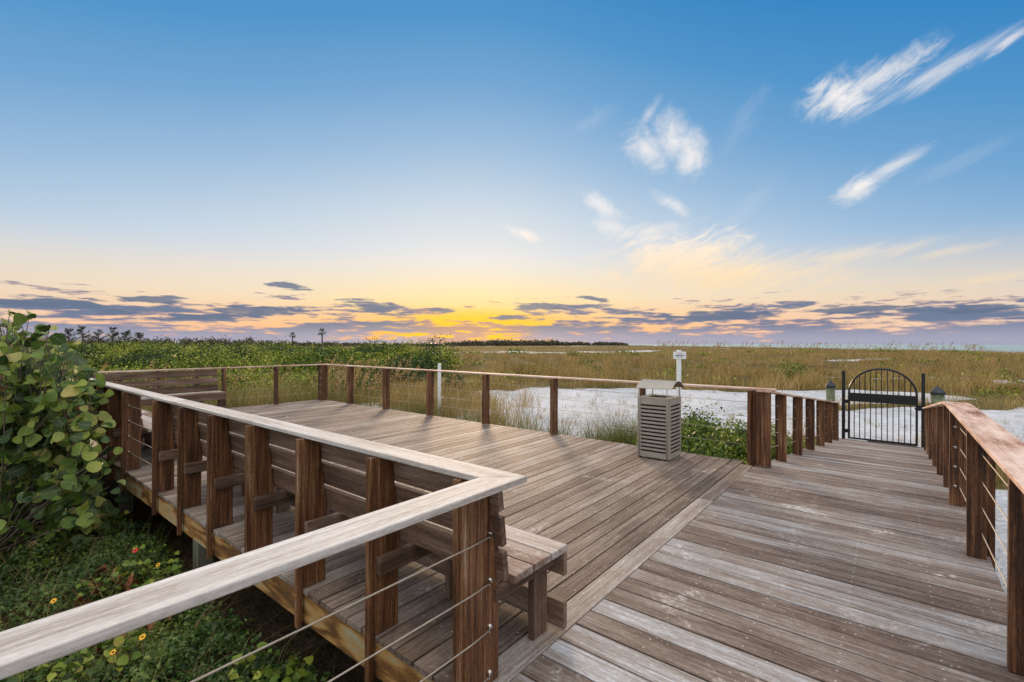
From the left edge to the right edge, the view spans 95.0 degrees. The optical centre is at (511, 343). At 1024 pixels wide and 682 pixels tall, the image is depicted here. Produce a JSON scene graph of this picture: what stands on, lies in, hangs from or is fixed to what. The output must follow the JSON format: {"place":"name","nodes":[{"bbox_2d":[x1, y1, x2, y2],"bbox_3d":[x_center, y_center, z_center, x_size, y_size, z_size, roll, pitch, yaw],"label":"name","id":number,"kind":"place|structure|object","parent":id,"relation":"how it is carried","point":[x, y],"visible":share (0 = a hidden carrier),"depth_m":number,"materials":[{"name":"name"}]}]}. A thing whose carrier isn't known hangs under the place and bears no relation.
{"place":"outdoors","nodes":[
{"label":"outdoors","id":0,"kind":"place"},
{"bbox_2d":[0,343,1023,681],"bbox_3d":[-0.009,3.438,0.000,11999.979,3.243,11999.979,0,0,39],"label":"ground","id":1,"kind":"structure","parent":0,"point":[254,603],"depth_m":16.96,"materials":[{"name":"white sand"}]},
{"bbox_2d":[0,526,90,579],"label":"leafy shrub","id":2,"kind":"object","parent":1,"relation":"on","point":[56,558],"visible":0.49,"depth_m":5.12,"materials":[{"name":"green plant"}]},
{"bbox_2d":[0,309,127,557],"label":"sea grape bush","id":3,"kind":"object","parent":1,"relation":"on","point":[52,432],"visible":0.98,"depth_m":5.24,"materials":[{"name":"green plant"}]},
{"bbox_2d":[61,327,77,340],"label":"pine tree","id":4,"kind":"object","parent":1,"relation":"on","point":[68,333],"visible":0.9,"depth_m":215.03,"materials":[{"name":"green plant"}]},
{"bbox_2d":[75,325,90,340],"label":"pine tree","id":5,"kind":"object","parent":1,"relation":"on","point":[81,332],"visible":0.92,"depth_m":221.43,"materials":[{"name":"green plant"}]},
{"bbox_2d":[91,329,105,341],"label":"pine tree","id":6,"kind":"object","parent":1,"relation":"on","point":[99,334],"visible":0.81,"depth_m":228.90,"materials":[{"name":"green plant"}]},
{"bbox_2d":[104,327,121,341],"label":"pine tree","id":7,"kind":"object","parent":1,"relation":"on","point":[115,334],"visible":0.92,"depth_m":215.15,"materials":[{"name":"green plant"}]},
{"bbox_2d":[110,649,116,681],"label":"flower","id":8,"kind":"object","parent":1,"relation":"on","point":[113,652],"visible":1,"depth_m":3.03,"materials":[{"name":"yellow plant"}]},
{"bbox_2d":[120,330,133,342],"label":"pine tree","id":9,"kind":"object","parent":1,"relation":"on","point":[126,333],"visible":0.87,"depth_m":221.99,"materials":[{"name":"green plant"}]},
{"bbox_2d":[132,548,137,577],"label":"flower","id":10,"kind":"object","parent":1,"relation":"on","point":[134,550],"visible":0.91,"depth_m":4.51,"materials":[{"name":"red plant"}]},
{"bbox_2d":[132,332,144,341],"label":"pine tree","id":11,"kind":"object","parent":1,"relation":"on","point":[140,334],"visible":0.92,"depth_m":228.85,"materials":[{"name":"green plant"}]},
{"bbox_2d":[139,633,145,672],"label":"flower","id":12,"kind":"object","parent":1,"relation":"on","point":[142,636],"visible":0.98,"depth_m":3.19,"materials":[{"name":"yellow plant"}]},
{"bbox_2d":[0,499,323,681],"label":"wild grass","id":13,"kind":"structure","parent":1,"relation":"on","point":[57,611],"depth_m":4.47,"materials":[{"name":"green plant"}]},
{"bbox_2d":[0,484,343,681],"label":"ground cover","id":14,"kind":"object","parent":1,"relation":"on","point":[179,639],"visible":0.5,"depth_m":4.01,"materials":[{"name":"green plant"}]},
{"bbox_2d":[73,564,170,658],"bbox_3d":[-3.492,2.272,4.162,1.824,0.243,0.591,0,0,39],"label":"leafy plant","id":15,"kind":"object","parent":14,"relation":"on","point":[131,581],"visible":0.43,"depth_m":4.38,"materials":[{"name":"green plant"}]},
{"bbox_2d":[0,494,313,681],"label":"vine leaves","id":16,"kind":"object","parent":14,"relation":"on","point":[273,675],"visible":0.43,"depth_m":3.33,"materials":[{"name":"green plant"}]},
{"bbox_2d":[0,494,376,681],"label":"dry stems","id":17,"kind":"object","parent":1,"relation":"on","point":[111,595],"visible":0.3,"depth_m":3.96,"materials":[{"name":"green plant"}]},
{"bbox_2d":[4,336,463,394],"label":"green thicket","id":18,"kind":"object","parent":1,"relation":"on","point":[268,359],"visible":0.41,"depth_m":37.39,"materials":[{"name":"green plant"}]},
{"bbox_2d":[26,334,457,376],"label":"dark thicket","id":19,"kind":"object","parent":1,"relation":"on","point":[423,363],"visible":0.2,"depth_m":41.78,"materials":[{"name":"green plant"}]},
{"bbox_2d":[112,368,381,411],"bbox_3d":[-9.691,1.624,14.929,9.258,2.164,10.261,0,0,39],"label":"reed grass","id":20,"kind":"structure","parent":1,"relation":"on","point":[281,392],"depth_m":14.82,"materials":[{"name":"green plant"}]},
{"bbox_2d":[116,370,380,411],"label":"tall grass","id":21,"kind":"structure","parent":1,"relation":"on","point":[294,398],"depth_m":14.86,"materials":[{"name":"green plant"}]},
{"bbox_2d":[8,334,628,348],"bbox_3d":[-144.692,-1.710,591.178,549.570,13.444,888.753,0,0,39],"label":"woods","id":22,"kind":"object","parent":1,"relation":"on","point":[496,342],"visible":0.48,"depth_m":392.60,"materials":[{"name":"green plant"}]},
{"bbox_2d":[318,327,325,346],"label":"palm tree","id":23,"kind":"object","parent":1,"relation":"on","point":[322,332],"visible":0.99,"depth_m":117.90,"materials":[{"name":"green plant"}]},
{"bbox_2d":[364,355,429,381],"bbox_3d":[-8.122,1.715,32.782,4.938,1.930,5.224,0,0,-15],"label":"leafy shrub","id":24,"kind":"object","parent":1,"relation":"on","point":[395,365],"visible":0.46,"depth_m":31.93,"materials":[{"name":"green plant"}]},
{"bbox_2d":[99,400,752,681],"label":"viewing deck","id":25,"kind":"structure","parent":1,"relation":"on","point":[612,515],"depth_m":4.57,"materials":[{"name":"brown wood"}]},
{"bbox_2d":[110,388,176,448],"bbox_3d":[-6.478,1.141,7.740,4.300,0.997,0.738,0,0,39],"label":"long bench","id":26,"kind":"object","parent":25,"relation":"on","point":[146,422],"visible":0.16,"depth_m":7.06,"materials":[{"name":"brown wood"}]},
{"bbox_2d":[92,370,226,415],"bbox_3d":[-7.817,1.138,10.357,0.738,0.997,2.500,0,0,39],"label":"long bench","id":27,"kind":"object","parent":25,"relation":"on","point":[197,395],"visible":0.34,"depth_m":10.70,"materials":[{"name":"brown wood"}]},
{"bbox_2d":[98,364,323,405],"bbox_3d":[-7.187,1.244,11.644,0.233,1.294,5.594,0,0,39],"label":"cable railing","id":28,"kind":"object","parent":25,"relation":"on","point":[276,383],"visible":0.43,"depth_m":12.40,"materials":[{"name":"brown wood"}]},
{"bbox_2d":[90,378,523,681],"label":"cable railing","id":29,"kind":"object","parent":25,"relation":"on","point":[475,617],"visible":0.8,"depth_m":3.17,"materials":[{"name":"brown wood"}]},
{"bbox_2d":[159,404,566,640],"bbox_3d":[-1.816,1.154,3.975,4.900,0.997,0.738,0,0,39],"label":"long bench","id":30,"kind":"object","parent":25,"relation":"on","point":[521,557],"visible":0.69,"depth_m":2.79,"materials":[{"name":"brown wood"}]},
{"bbox_2d":[320,364,776,465],"bbox_3d":[-1.014,1.260,10.088,11.788,1.294,0.302,0,0,39],"label":"cable railing","id":31,"kind":"object","parent":25,"relation":"on","point":[485,401],"visible":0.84,"depth_m":9.65,"materials":[{"name":"brown wood"}]},
{"bbox_2d":[636,379,683,461],"bbox_3d":[2.183,1.102,6.917,0.530,1.119,0.512,0,0,39],"label":"litter bin","id":32,"kind":"object","parent":25,"relation":"on","point":[659,426],"visible":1,"depth_m":6.76,"materials":[{"name":"paint"}]},
{"bbox_2d":[438,363,440,408],"bbox_3d":[-2.400,1.803,15.500,0.100,2.296,0.100,0,0,0],"label":"marker post","id":33,"kind":"object","parent":1,"relation":"on","point":[439,381],"visible":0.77,"depth_m":15.45,"materials":[{"name":"white paint"}]},
{"bbox_2d":[442,363,472,397],"bbox_3d":[-2.720,1.895,23.966,2.140,1.749,1.360,0,0,39],"label":"leafy shrub","id":34,"kind":"object","parent":1,"relation":"on","point":[458,379],"visible":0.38,"depth_m":23.80,"materials":[{"name":"green plant"}]},
{"bbox_2d":[370,371,548,429],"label":"straw grass","id":35,"kind":"structure","parent":1,"relation":"on","point":[474,396],"depth_m":16.50,"materials":[{"name":"plant"}]},
{"bbox_2d":[354,382,700,443],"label":"fringe grass","id":36,"kind":"structure","parent":1,"relation":"on","point":[525,424],"depth_m":11.08,"materials":[{"name":"plant"}]},
{"bbox_2d":[100,340,1023,416],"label":"sea oats","id":37,"kind":"object","parent":1,"relation":"on","point":[413,374],"visible":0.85,"depth_m":32.61,"materials":[{"name":"plant"}]},
{"bbox_2d":[144,350,1023,490],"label":"dune grass","id":38,"kind":"structure","parent":1,"relation":"on","point":[919,403],"depth_m":35.66,"materials":[{"name":"brown plant"}]},
{"bbox_2d":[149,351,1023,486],"bbox_3d":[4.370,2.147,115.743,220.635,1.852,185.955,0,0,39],"label":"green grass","id":39,"kind":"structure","parent":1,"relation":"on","point":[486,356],"depth_m":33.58,"materials":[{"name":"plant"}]},
{"bbox_2d":[204,345,1023,360],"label":"grass","id":40,"kind":"structure","parent":1,"relation":"on","point":[744,348],"depth_m":126.09,"materials":[{"name":"plant"}]},
{"bbox_2d":[571,403,687,445],"bbox_3d":[2.428,1.895,10.097,3.605,1.210,3.871,0,0,39],"label":"grass tussock","id":41,"kind":"object","parent":1,"relation":"on","point":[625,433],"depth_m":10.14,"materials":[{"name":"green plant"}]},
{"bbox_2d":[673,350,685,395],"bbox_3d":[4.618,1.635,12.989,0.350,2.906,0.123,0,0,0],"label":"beach sign","id":42,"kind":"object","parent":1,"relation":"on","point":[678,355],"visible":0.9,"depth_m":12.95,"materials":[{"name":"white paint"}]},
{"bbox_2d":[626,403,746,460],"bbox_3d":[3.521,1.835,8.815,2.474,1.370,3.535,0,0,39],"label":"leafy shrub","id":43,"kind":"object","parent":1,"relation":"on","point":[701,446],"visible":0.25,"depth_m":8.70,"materials":[{"name":"green plant"}]},
{"bbox_2d":[681,406,730,446],"bbox_3d":[5.229,2.354,13.528,2.507,0.951,3.183,0,0,-3],"label":"leafy shrub","id":44,"kind":"object","parent":1,"relation":"on","point":[694,416],"visible":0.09,"depth_m":13.65,"materials":[{"name":"green plant"}]},
{"bbox_2d":[434,347,1023,396],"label":"dune scrub","id":45,"kind":"object","parent":1,"relation":"on","point":[803,349],"visible":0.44,"depth_m":51.55,"materials":[{"name":"green plant"}]},
{"bbox_2d":[451,351,1023,395],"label":"dune clumps","id":46,"kind":"object","parent":1,"relation":"on","point":[575,370],"visible":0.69,"depth_m":34.23,"materials":[{"name":"green plant"}]},
{"bbox_2d":[469,381,1023,441],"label":"sand tufts","id":47,"kind":"object","parent":1,"relation":"on","point":[711,404],"visible":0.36,"depth_m":19.55,"materials":[{"name":"green plant"}]},
{"bbox_2d":[715,412,791,463],"bbox_3d":[4.898,2.013,9.717,1.575,1.296,2.155,0,0,39],"label":"leafy shrub","id":48,"kind":"object","parent":1,"relation":"on","point":[741,434],"visible":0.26,"depth_m":9.52,"materials":[{"name":"green plant"}]},
{"bbox_2d":[714,438,815,464],"bbox_3d":[4.505,2.551,11.139,3.842,0.697,8.060,0,0,39],"label":"creeping vine","id":49,"kind":"object","parent":1,"relation":"on","point":[745,462],"visible":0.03,"depth_m":9.31,"materials":[{"name":"green plant"}]},
{"bbox_2d":[510,438,1023,681],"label":"boardwalk","id":50,"kind":"structure","parent":1,"relation":"on","point":[844,560],"depth_m":3.12,"materials":[{"name":"brown wood"}]},
{"bbox_2d":[0,476,526,681],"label":"cable railing","id":51,"kind":"object","parent":50,"relation":"on","point":[30,645],"visible":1,"depth_m":1.24,"materials":[{"name":"grey wood"}]},
{"bbox_2d":[752,390,838,467],"bbox_3d":[6.098,1.764,9.629,0.258,2.257,8.613,0,0,40],"label":"cable railing","id":52,"kind":"object","parent":50,"relation":"on","point":[827,421],"visible":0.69,"depth_m":7.28,"materials":[{"name":"brown wood"}]},
{"bbox_2d":[842,368,924,446],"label":"arched gate","id":53,"kind":"structure","parent":50,"relation":"on","point":[887,399],"depth_m":13.09,"materials":[{"name":"black metal"}]},
{"bbox_2d":[868,440,916,446],"bbox_3d":[10.311,2.713,12.747,1.040,0.046,0.242,0,0,40],"label":"board","id":54,"kind":"object","parent":50,"relation":"on","point":[892,443],"visible":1,"depth_m":12.69,"materials":[{"name":"wood"}]},
{"bbox_2d":[922,401,1023,674],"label":"cable railing","id":55,"kind":"object","parent":50,"relation":"on","point":[967,447],"visible":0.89,"depth_m":3.64,"materials":[{"name":"brown wood"}]},
{"bbox_2d":[771,432,791,453],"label":"leafy shrub","id":56,"kind":"object","parent":1,"relation":"on","point":[788,445],"visible":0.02,"depth_m":10.54,"materials":[{"name":"green plant"}]},
{"bbox_2d":[768,361,816,377],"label":"leafy shrub","id":57,"kind":"object","parent":1,"relation":"on","point":[789,373],"visible":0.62,"depth_m":36.51,"materials":[{"name":"green plant"}]},
{"bbox_2d":[825,380,835,400],"bbox_3d":[9.687,2.196,14.281,0.264,2.180,0.267,0,0,39],"label":"capped piling","id":58,"kind":"object","parent":1,"relation":"on","point":[830,386],"visible":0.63,"depth_m":14.19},
{"bbox_2d":[929,385,945,404],"bbox_3d":[11.264,2.200,12.429,0.333,2.180,0.336,0,0,39],"label":"capped piling","id":59,"kind":"object","parent":1,"relation":"on","point":[937,393],"visible":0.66,"depth_m":12.34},
{"bbox_2d":[0,0,1023,344],"label":"sky","id":60,"kind":"structure","parent":0,"point":[622,171],"materials":[{"name":"blue"}]},
{"bbox_2d":[591,344,1023,352],"bbox_3d":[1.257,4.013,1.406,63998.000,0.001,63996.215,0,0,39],"label":"sea","id":61,"kind":"structure","parent":0,"point":[1009,348],"depth_m":953.78,"materials":[{"name":"liquid"}]}
]}

